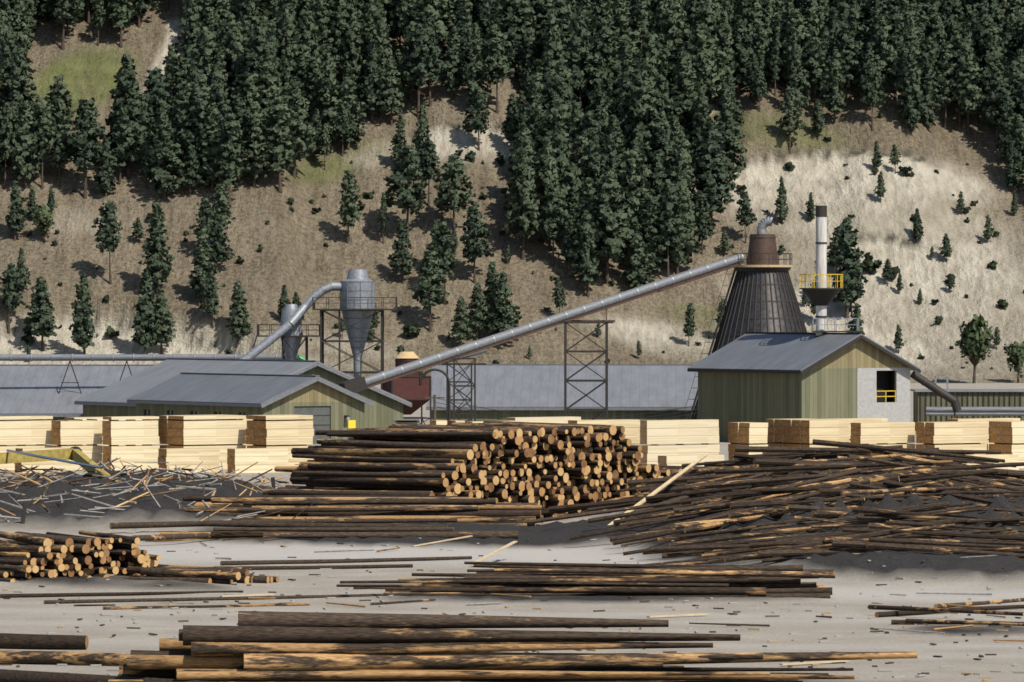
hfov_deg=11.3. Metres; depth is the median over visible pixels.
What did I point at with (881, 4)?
pine tree
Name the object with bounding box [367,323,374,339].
pine tree
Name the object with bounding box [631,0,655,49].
pine tree
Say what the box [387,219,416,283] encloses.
pine tree
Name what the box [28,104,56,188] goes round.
pine tree
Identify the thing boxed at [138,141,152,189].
pine tree
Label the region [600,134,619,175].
pine tree
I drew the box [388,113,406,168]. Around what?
pine tree
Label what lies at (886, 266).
pine tree
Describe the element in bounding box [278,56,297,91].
pine tree
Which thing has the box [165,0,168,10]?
pine tree
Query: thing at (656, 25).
pine tree
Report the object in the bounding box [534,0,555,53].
pine tree
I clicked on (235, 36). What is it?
pine tree
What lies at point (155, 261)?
pine tree
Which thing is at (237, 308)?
pine tree
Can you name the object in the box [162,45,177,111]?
pine tree
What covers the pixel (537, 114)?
pine tree
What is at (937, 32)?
pine tree
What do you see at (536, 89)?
pine tree
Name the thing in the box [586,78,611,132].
pine tree
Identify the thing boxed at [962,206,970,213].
shrub
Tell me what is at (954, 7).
pine tree
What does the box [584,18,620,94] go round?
pine tree
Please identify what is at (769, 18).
pine tree
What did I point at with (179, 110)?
pine tree
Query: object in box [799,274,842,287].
yellow exhaust stack railing
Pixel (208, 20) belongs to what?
pine tree
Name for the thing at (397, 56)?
pine tree
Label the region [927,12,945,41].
pine tree
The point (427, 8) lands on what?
pine tree
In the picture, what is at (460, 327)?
pine tree
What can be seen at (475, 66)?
pine tree
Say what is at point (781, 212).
pine tree
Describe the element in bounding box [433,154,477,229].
pine tree
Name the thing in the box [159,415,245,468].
lumber stack
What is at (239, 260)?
shrub
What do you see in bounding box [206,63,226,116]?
pine tree
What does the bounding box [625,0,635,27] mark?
pine tree
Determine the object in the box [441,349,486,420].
transfer chute trestle
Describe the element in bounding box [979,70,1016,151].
pine tree
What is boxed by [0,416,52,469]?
lumber stack
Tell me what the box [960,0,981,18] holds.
pine tree
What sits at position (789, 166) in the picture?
shrub
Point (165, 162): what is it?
pine tree
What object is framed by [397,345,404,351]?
shrub
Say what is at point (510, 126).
pine tree
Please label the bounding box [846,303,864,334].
pine tree
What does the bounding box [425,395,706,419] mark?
power lines
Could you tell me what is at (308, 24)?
pine tree
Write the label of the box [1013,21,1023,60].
pine tree
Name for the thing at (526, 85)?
pine tree
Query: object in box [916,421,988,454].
lumber stack
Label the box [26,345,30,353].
pine tree
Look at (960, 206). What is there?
pine tree
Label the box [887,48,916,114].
pine tree
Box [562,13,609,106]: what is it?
pine tree
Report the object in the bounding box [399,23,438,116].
pine tree
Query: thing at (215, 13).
pine tree
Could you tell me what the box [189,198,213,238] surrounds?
pine tree
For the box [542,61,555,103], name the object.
pine tree
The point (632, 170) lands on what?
pine tree
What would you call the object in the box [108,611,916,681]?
log pile
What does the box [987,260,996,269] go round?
shrub
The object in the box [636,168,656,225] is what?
pine tree
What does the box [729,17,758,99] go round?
pine tree
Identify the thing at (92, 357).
horizontal blow pipe
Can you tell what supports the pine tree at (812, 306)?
on the hillside terrain at (298, 256)
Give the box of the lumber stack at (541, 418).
[505,416,580,420]
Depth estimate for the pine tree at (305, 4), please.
917.12 m
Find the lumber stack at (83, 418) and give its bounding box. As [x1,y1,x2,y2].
[64,417,141,453]
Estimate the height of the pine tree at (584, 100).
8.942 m
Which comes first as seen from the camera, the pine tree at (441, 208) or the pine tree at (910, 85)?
the pine tree at (441, 208)
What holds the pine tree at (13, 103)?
on the hillside terrain at (298, 256)
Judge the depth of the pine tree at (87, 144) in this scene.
871.21 m
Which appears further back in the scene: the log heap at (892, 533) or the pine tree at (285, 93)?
the pine tree at (285, 93)
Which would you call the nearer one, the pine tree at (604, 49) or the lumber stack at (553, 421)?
the lumber stack at (553, 421)
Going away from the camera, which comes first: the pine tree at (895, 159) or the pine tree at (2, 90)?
the pine tree at (2, 90)
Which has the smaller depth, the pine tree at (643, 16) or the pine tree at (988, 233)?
the pine tree at (988, 233)
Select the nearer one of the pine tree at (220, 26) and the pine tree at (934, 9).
the pine tree at (220, 26)
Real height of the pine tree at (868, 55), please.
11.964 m
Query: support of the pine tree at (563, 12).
on the hillside terrain at (298, 256)
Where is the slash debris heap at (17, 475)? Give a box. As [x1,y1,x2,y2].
[0,458,1023,661]
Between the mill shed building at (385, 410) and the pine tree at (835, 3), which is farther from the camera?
the pine tree at (835, 3)
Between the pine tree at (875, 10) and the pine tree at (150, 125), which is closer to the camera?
the pine tree at (150, 125)
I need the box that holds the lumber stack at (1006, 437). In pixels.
[989,421,1023,467]
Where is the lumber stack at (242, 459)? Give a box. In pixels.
[227,448,287,472]
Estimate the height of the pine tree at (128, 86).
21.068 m
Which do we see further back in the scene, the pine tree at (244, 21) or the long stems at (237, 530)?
the pine tree at (244, 21)
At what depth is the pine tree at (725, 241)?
871.30 m
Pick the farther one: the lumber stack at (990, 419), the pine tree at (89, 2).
the pine tree at (89, 2)
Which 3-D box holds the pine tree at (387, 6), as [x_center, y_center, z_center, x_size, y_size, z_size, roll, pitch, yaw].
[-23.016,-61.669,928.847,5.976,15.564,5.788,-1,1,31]
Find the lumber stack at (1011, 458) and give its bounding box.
[962,454,1018,469]
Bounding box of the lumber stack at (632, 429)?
[568,419,639,463]
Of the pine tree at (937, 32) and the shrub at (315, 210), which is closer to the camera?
the shrub at (315, 210)
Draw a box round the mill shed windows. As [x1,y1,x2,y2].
[145,409,246,419]
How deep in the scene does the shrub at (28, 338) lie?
836.40 m
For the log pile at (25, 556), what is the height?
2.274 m
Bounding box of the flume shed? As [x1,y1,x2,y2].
[910,376,1023,429]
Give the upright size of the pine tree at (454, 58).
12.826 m
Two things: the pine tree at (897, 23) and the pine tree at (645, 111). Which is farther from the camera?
the pine tree at (897, 23)
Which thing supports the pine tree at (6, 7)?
on the hillside terrain at (298, 256)
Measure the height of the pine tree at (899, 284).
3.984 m
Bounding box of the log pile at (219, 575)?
[123,565,278,583]
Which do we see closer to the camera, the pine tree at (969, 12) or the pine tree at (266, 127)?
the pine tree at (266, 127)
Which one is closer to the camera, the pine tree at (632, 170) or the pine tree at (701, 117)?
the pine tree at (632, 170)
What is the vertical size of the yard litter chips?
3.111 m
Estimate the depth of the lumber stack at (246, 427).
410.20 m
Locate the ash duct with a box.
[910,370,960,418]
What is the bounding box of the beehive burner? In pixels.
[684,217,806,419]
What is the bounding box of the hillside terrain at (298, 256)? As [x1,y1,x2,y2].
[0,0,1023,382]
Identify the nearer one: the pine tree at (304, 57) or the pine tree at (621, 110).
the pine tree at (621, 110)
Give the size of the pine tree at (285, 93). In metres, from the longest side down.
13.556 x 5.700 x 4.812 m
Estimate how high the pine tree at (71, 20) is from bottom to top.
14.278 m
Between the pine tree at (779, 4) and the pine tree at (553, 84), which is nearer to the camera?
the pine tree at (553, 84)
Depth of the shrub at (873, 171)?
893.66 m
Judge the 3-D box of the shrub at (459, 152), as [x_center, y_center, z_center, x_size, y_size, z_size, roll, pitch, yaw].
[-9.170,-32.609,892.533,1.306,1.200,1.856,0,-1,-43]
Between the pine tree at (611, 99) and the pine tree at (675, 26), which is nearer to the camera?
the pine tree at (611, 99)
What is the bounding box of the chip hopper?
[383,352,449,423]
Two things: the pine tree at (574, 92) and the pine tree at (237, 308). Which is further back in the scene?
the pine tree at (574, 92)
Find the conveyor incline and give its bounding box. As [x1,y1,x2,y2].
[339,254,744,392]
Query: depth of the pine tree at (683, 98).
893.65 m
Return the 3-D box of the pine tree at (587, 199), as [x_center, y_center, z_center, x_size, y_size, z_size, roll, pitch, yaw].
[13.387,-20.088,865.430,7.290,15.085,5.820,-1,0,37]
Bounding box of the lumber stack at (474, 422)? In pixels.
[465,421,482,422]
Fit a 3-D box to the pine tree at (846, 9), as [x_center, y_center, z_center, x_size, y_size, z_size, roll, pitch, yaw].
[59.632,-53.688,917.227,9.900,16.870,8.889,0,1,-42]
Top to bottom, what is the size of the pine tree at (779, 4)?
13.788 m
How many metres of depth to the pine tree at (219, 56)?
890.48 m
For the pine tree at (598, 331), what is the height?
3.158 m
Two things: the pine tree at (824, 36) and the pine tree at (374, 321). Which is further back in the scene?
the pine tree at (824, 36)
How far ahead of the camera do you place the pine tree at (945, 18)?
929.63 m
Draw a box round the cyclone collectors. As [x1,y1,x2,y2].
[240,269,374,377]
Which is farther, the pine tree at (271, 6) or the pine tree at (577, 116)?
the pine tree at (271, 6)
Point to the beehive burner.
(762, 297)
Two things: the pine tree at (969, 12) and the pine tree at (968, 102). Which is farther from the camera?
the pine tree at (969, 12)
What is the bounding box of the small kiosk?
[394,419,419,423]
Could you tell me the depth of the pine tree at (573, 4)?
921.18 m
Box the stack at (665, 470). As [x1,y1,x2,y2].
[629,465,714,494]
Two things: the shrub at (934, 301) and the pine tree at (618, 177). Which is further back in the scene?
the pine tree at (618, 177)
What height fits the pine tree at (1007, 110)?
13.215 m
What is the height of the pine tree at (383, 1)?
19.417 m
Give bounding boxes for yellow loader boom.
[0,446,118,481]
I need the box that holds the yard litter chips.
[0,495,1023,680]
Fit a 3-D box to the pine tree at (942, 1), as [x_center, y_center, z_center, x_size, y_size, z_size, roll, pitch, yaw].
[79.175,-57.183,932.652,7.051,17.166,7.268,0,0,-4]
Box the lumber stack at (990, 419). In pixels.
[947,418,1019,449]
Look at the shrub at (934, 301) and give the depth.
861.49 m
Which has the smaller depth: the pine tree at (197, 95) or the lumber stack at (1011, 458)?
the lumber stack at (1011, 458)
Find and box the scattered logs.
[0,518,1023,681]
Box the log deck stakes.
[21,477,275,523]
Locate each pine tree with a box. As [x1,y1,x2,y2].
[0,0,17,30]
[0,9,18,78]
[0,28,22,98]
[0,48,44,126]
[0,51,8,110]
[0,102,19,188]
[0,154,15,165]
[0,263,25,331]
[2,81,11,91]
[4,1,35,42]
[5,180,27,240]
[7,0,32,52]
[9,100,43,188]
[10,101,17,154]
[15,247,31,288]
[20,101,53,177]
[22,0,39,32]
[22,276,61,350]
[24,0,34,7]
[25,188,37,220]
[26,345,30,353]
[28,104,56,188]
[35,0,53,21]
[43,0,85,49]
[43,73,77,176]
[47,187,57,209]
[50,135,68,187]
[60,0,83,36]
[64,97,108,198]
[68,274,98,353]
[84,0,105,23]
[89,0,106,45]
[90,137,120,196]
[91,201,122,283]
[101,0,135,29]
[101,54,151,177]
[105,0,137,46]
[109,109,137,181]
[129,93,157,175]
[130,271,161,353]
[131,217,144,242]
[132,0,157,27]
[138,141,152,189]
[138,202,174,287]
[140,66,175,134]
[145,107,186,199]
[150,124,171,157]
[151,287,176,353]
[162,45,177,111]
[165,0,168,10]
[165,56,189,112]
[167,88,202,170]
[171,0,202,63]
[171,83,192,161]
[174,86,210,169]
[180,144,205,197]
[186,27,227,85]
[186,60,201,87]
[187,228,225,297]
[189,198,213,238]
[191,74,210,151]
[194,102,223,192]
[195,7,215,42]
[198,0,235,28]
[199,89,231,143]
[200,7,218,39]
[200,272,221,327]
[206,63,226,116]
[207,214,234,273]
[210,113,248,208]
[210,184,235,231]
[213,0,238,23]
[214,48,231,112]
[215,20,237,102]
[215,22,228,61]
[220,20,248,91]
[225,280,252,346]
[227,0,256,21]
[228,49,247,108]
[230,71,274,116]
[231,97,251,173]
[233,35,276,97]
[235,0,261,38]
[236,0,254,42]
[240,14,249,51]
[240,101,271,187]
[247,16,278,68]
[247,53,281,129]
[258,0,280,27]
[261,96,304,191]
[262,115,277,142]
[264,32,281,89]
[268,0,300,46]
[271,22,288,59]
[274,9,299,68]
[277,86,301,138]
[277,285,290,318]
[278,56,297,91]
[283,79,317,177]
[288,0,301,14]
[288,9,335,72]
[290,26,312,76]
[292,44,312,123]
[292,291,304,320]
[295,1,303,25]
[296,0,322,39]
[304,50,324,122]
[305,108,321,160]
[309,0,339,62]
[313,0,330,24]
[314,59,343,151]
[317,125,333,169]
[318,44,338,89]
[322,0,350,84]
[326,0,334,44]
[330,0,367,34]
[334,62,367,149]
[334,103,353,156]
[336,170,361,243]
[338,318,345,338]
[339,14,368,80]
[348,74,360,99]
[354,0,366,26]
[356,49,385,122]
[357,0,377,82]
[358,0,393,10]
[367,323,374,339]
[368,0,390,53]
[368,11,399,95]
[371,303,379,327]
[375,56,406,125]
[382,0,395,32]
[383,145,429,238]
[386,0,413,51]
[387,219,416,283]
[388,0,418,63]
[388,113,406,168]
[394,49,401,87]
[398,21,432,102]
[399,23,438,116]
[409,0,451,50]
[411,104,433,169]
[412,249,449,331]
[416,16,447,105]
[416,140,440,206]
[420,219,443,266]
[424,221,460,301]
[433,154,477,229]
[435,180,448,221]
[439,26,466,98]
[440,0,480,34]
[446,0,479,53]
[448,296,476,345]
[451,227,458,249]
[455,3,473,80]
[459,204,493,283]
[462,87,490,150]
[463,22,491,103]
[466,282,492,340]
[470,0,483,34]
[475,0,502,62]
[476,24,514,112]
[483,261,501,334]
[487,271,521,345]
[489,0,524,74]
[493,0,507,23]
[499,37,512,82]
[500,92,518,151]
[501,136,540,215]
[501,147,545,259]
[504,123,541,187]
[504,245,510,263]
[506,114,535,166]
[508,0,541,76]
[515,71,550,140]
[516,90,529,132]
[517,27,538,89]
[523,0,541,31]
[523,70,531,101]
[526,345,532,358]
[527,106,548,164]
[529,137,564,250]
[531,8,564,83]
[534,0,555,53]
[535,98,576,157]
[536,180,572,266]
[537,4,574,58]
[538,73,572,135]
[539,0,572,55]
[541,27,573,94]
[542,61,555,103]
[551,280,567,312]
[552,121,579,221]
[554,58,584,112]
[557,215,579,277]
[560,134,592,195]
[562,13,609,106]
[563,50,582,99]
[563,184,582,234]
[564,100,572,131]
[566,100,585,160]
[568,210,601,296]
[569,0,576,12]
[571,0,598,97]
[572,92,588,108]
[572,135,606,223]
[573,110,604,176]
[573,177,603,259]
[575,168,637,282]
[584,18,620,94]
[586,57,613,109]
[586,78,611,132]
[588,0,599,20]
[594,0,610,31]
[594,0,615,27]
[595,319,600,337]
[596,109,611,157]
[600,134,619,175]
[601,114,625,176]
[607,0,644,93]
[607,86,617,117]
[610,170,623,239]
[611,39,636,114]
[613,71,634,115]
[614,90,635,152]
[617,149,651,266]
[620,72,670,156]
[620,221,653,286]
[621,137,647,203]
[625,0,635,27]
[628,57,656,157]
[629,0,653,34]
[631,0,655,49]
[634,30,672,91]
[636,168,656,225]
[636,340,642,354]
[639,194,667,282]
[644,119,690,192]
[646,154,666,220]
[647,179,690,277]
[651,0,672,29]
[651,2,676,59]
[652,75,674,127]
[655,33,675,96]
[658,0,692,74]
[661,172,699,273]
[664,134,697,221]
[667,50,712,150]
[668,55,698,125]
[668,114,693,191]
[670,30,695,76]
[678,177,699,250]
[682,0,720,47]
[682,302,697,346]
[687,88,712,163]
[688,27,729,97]
[690,120,736,232]
[691,8,717,103]
[694,194,715,254]
[705,0,722,10]
[709,10,740,101]
[711,6,727,65]
[713,82,745,182]
[715,299,726,326]
[717,230,731,255]
[718,0,736,25]
[722,0,734,43]
[722,75,744,126]
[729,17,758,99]
[730,0,756,84]
[734,0,770,59]
[735,191,755,243]
[746,52,764,102]
[752,68,768,111]
[753,0,780,79]
[755,22,772,78]
[760,0,784,27]
[766,26,782,95]
[771,176,788,223]
[775,86,808,152]
[778,0,801,86]
[780,7,810,72]
[787,40,810,111]
[795,0,801,8]
[799,0,831,31]
[800,36,828,105]
[801,5,822,94]
[801,287,806,306]
[802,0,830,45]
[803,192,816,220]
[806,276,815,314]
[808,99,826,140]
[813,25,833,99]
[819,49,845,123]
[827,7,841,86]
[827,226,840,273]
[828,0,839,21]
[831,0,870,63]
[832,217,867,317]
[834,24,861,107]
[839,13,866,50]
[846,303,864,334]
[848,0,873,25]
[853,42,865,88]
[856,42,881,109]
[860,15,901,97]
[860,62,888,129]
[862,0,887,39]
[862,4,880,49]
[862,16,880,88]
[871,141,882,168]
[873,171,885,202]
[881,259,892,285]
[882,0,905,46]
[886,6,910,99]
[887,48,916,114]
[889,146,900,173]
[893,324,905,353]
[894,0,923,44]
[895,272,903,294]
[896,41,928,130]
[904,0,937,41]
[905,27,922,69]
[905,112,917,134]
[908,0,927,59]
[910,208,923,243]
[917,288,923,303]
[918,36,942,88]
[919,53,943,127]
[920,79,939,129]
[926,0,938,27]
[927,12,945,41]
[929,246,934,257]
[930,0,941,12]
[930,14,950,70]
[932,42,962,129]
[938,0,963,31]
[938,1,950,34]
[939,233,952,262]
[940,34,976,126]
[944,0,967,43]
[944,19,962,57]
[947,273,955,292]
[952,28,984,117]
[952,44,984,134]
[955,191,965,214]
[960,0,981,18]
[963,9,979,28]
[964,10,977,34]
[964,21,976,50]
[968,26,978,60]
[972,6,1006,102]
[973,0,1011,12]
[977,25,1011,118]
[978,50,1007,131]
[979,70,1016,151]
[982,214,993,242]
[987,2,1004,44]
[992,327,1001,349]
[996,91,1020,165]
[998,12,1006,29]
[1000,13,1018,49]
[1000,18,1016,73]
[1000,114,1023,185]
[1001,61,1023,129]
[1002,0,1023,16]
[1004,140,1023,191]
[1006,5,1021,22]
[1008,15,1023,60]
[1010,191,1018,215]
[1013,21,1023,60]
[1013,75,1023,121]
[1014,49,1023,95]
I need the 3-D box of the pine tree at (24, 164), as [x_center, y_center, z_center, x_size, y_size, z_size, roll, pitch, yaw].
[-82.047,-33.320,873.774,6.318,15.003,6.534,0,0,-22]
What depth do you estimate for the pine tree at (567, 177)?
870.47 m
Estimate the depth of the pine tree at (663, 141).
878.96 m
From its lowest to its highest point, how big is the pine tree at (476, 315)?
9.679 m
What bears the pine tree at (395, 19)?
on the hillside terrain at (298, 256)
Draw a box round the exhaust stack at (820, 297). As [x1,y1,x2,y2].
[799,206,858,335]
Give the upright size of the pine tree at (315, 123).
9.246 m
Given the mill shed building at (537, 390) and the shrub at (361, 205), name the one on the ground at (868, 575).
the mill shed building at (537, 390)
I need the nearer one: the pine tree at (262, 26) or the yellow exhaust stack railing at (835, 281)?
the yellow exhaust stack railing at (835, 281)
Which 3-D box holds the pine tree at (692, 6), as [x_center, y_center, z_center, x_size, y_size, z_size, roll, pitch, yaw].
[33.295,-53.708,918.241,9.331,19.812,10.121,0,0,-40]
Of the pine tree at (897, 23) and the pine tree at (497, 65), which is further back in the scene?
the pine tree at (897, 23)
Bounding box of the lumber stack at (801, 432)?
[765,418,848,447]
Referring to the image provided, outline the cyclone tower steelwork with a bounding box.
[253,297,396,389]
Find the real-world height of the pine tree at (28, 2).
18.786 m
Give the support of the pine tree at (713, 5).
on the hillside terrain at (298, 256)
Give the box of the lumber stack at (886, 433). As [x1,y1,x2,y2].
[850,422,914,448]
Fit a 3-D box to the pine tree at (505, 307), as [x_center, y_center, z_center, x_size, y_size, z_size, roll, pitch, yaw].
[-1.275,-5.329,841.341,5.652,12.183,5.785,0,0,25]
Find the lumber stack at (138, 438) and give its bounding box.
[102,416,159,469]
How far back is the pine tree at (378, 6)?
919.34 m
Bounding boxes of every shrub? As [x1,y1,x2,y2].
[21,330,34,345]
[102,295,109,302]
[104,325,119,338]
[236,256,244,264]
[287,197,293,204]
[312,207,321,213]
[356,200,365,209]
[363,192,373,198]
[374,344,380,350]
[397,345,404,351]
[401,324,420,338]
[454,149,462,154]
[464,150,475,160]
[479,192,487,198]
[494,152,504,165]
[500,187,507,193]
[543,307,551,311]
[609,277,614,285]
[736,184,746,193]
[777,244,785,252]
[784,161,795,170]
[862,252,882,273]
[871,169,878,174]
[883,266,900,279]
[898,166,914,176]
[931,299,938,304]
[934,315,943,323]
[944,273,955,283]
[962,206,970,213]
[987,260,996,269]
[993,231,999,236]
[997,299,1008,308]
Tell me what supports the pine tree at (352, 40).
on the hillside terrain at (298, 256)
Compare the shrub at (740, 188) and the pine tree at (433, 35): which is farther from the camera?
the pine tree at (433, 35)
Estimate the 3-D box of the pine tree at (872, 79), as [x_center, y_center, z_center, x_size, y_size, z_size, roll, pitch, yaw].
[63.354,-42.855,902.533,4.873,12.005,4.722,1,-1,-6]
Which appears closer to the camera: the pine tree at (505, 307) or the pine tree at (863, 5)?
the pine tree at (505, 307)
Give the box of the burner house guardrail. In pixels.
[876,390,895,402]
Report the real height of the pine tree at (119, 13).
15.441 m
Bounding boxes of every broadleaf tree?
[31,205,54,243]
[959,314,993,382]
[1003,341,1023,382]
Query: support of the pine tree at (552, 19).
on the hillside terrain at (298, 256)
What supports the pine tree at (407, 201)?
on the hillside terrain at (298, 256)
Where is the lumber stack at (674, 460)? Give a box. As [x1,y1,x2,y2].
[658,454,723,465]
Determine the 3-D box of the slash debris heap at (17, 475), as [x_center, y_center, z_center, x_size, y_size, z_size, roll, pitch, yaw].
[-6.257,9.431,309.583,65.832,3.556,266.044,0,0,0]
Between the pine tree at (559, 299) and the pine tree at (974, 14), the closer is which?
the pine tree at (559, 299)
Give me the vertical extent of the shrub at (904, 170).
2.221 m
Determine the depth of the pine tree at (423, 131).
885.12 m
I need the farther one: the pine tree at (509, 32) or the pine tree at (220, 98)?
the pine tree at (509, 32)
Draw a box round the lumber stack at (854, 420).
[836,418,887,443]
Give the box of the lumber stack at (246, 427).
[238,419,252,447]
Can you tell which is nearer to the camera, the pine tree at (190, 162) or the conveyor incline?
the conveyor incline
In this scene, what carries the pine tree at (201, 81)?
on the hillside terrain at (298, 256)
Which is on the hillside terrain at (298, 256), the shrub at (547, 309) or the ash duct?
the shrub at (547, 309)
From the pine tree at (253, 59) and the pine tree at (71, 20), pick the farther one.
the pine tree at (71, 20)
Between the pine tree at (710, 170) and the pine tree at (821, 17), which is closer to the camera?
the pine tree at (710, 170)
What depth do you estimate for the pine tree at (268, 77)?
883.32 m
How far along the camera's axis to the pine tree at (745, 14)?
917.42 m
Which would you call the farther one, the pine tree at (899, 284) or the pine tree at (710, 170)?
the pine tree at (710, 170)
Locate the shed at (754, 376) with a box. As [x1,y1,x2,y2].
[687,332,920,442]
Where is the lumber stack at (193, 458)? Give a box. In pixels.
[158,448,219,472]
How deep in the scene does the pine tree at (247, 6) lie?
909.69 m
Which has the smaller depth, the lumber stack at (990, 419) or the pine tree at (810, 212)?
the lumber stack at (990, 419)
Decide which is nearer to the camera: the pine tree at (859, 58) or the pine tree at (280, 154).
the pine tree at (280, 154)
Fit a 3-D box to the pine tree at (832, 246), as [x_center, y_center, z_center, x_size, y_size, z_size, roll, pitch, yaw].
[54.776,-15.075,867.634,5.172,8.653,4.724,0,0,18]
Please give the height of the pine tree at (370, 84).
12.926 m
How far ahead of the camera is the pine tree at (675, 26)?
911.89 m
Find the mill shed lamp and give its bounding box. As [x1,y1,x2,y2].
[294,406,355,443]
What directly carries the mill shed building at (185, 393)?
on the ground at (868, 575)
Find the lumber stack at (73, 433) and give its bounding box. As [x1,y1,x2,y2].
[51,419,102,469]
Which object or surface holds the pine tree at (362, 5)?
on the hillside terrain at (298, 256)
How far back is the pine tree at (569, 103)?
885.07 m
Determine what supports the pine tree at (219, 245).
on the hillside terrain at (298, 256)
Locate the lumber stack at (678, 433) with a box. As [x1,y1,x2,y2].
[640,419,719,463]
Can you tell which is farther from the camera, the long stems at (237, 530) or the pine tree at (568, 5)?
the pine tree at (568, 5)
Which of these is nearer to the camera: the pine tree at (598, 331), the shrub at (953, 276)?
the pine tree at (598, 331)
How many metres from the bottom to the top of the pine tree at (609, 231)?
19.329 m
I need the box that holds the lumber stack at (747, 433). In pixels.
[728,422,767,459]
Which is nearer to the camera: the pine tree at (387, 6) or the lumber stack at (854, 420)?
the lumber stack at (854, 420)
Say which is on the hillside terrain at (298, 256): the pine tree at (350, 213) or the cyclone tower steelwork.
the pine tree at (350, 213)
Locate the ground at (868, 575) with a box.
[0,383,1023,681]
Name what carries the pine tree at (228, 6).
on the hillside terrain at (298, 256)
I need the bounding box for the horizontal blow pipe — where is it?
[0,353,304,393]
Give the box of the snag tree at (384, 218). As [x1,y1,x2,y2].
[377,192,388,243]
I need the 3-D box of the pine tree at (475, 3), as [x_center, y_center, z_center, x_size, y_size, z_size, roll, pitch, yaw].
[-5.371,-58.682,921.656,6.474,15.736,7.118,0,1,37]
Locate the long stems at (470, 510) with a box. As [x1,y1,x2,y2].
[179,495,542,525]
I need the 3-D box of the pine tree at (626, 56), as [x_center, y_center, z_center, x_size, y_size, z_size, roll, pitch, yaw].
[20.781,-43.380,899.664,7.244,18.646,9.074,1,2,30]
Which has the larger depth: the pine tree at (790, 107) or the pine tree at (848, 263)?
the pine tree at (790, 107)
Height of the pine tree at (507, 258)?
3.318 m
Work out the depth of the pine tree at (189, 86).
880.65 m
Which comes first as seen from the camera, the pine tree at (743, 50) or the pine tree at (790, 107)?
the pine tree at (790, 107)
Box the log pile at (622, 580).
[336,561,834,598]
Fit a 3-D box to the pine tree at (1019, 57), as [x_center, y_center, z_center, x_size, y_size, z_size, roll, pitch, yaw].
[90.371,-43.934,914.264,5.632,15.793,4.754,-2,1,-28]
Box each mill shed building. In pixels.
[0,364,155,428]
[74,358,411,427]
[127,372,373,440]
[426,364,697,421]
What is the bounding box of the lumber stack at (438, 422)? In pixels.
[430,420,446,424]
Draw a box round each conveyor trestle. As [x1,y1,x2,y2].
[453,358,475,420]
[559,309,614,419]
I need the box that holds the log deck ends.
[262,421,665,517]
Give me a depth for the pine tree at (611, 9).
927.14 m
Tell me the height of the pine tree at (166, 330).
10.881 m
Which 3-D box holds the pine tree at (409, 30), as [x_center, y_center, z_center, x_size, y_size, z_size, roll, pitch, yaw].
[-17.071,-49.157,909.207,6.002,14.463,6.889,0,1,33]
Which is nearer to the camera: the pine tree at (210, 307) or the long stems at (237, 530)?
the long stems at (237, 530)
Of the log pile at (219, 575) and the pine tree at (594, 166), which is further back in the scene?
the pine tree at (594, 166)
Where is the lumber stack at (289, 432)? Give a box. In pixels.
[246,415,313,465]
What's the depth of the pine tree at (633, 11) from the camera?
923.28 m
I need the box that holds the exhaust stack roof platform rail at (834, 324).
[811,318,858,330]
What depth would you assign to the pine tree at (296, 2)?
924.06 m
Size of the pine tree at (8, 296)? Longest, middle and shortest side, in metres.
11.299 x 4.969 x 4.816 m
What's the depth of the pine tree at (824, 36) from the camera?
912.70 m
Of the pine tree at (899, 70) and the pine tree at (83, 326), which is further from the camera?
the pine tree at (899, 70)
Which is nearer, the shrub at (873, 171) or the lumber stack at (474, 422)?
the lumber stack at (474, 422)
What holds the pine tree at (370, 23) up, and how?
on the hillside terrain at (298, 256)
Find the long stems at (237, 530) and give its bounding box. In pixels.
[147,521,517,541]
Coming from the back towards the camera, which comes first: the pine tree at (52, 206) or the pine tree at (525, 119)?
the pine tree at (525, 119)
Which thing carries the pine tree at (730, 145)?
on the hillside terrain at (298, 256)
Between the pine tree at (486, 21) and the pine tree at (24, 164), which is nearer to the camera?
the pine tree at (24, 164)
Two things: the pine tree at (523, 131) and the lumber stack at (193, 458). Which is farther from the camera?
the pine tree at (523, 131)
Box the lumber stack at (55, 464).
[14,447,75,472]
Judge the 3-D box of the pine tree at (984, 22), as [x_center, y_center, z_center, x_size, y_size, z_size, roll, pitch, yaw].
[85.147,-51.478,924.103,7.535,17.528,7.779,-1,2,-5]
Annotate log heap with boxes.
[526,439,1023,546]
[623,504,1023,564]
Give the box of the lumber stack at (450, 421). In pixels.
[447,420,464,423]
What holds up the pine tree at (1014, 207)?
on the hillside terrain at (298, 256)
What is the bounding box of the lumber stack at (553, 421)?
[512,420,567,422]
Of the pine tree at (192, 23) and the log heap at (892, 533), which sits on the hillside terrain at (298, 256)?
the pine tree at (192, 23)
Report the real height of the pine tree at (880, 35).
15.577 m
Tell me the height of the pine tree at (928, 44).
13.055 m
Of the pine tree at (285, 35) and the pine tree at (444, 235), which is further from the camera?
the pine tree at (285, 35)
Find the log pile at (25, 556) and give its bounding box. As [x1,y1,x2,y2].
[0,530,164,581]
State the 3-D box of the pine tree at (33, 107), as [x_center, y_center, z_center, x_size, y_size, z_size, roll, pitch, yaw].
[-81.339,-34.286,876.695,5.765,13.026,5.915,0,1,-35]
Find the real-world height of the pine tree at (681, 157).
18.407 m
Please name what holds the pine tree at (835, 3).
on the hillside terrain at (298, 256)
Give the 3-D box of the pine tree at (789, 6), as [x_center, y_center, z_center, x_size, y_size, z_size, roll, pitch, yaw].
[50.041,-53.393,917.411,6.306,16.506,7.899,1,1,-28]
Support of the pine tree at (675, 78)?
on the hillside terrain at (298, 256)

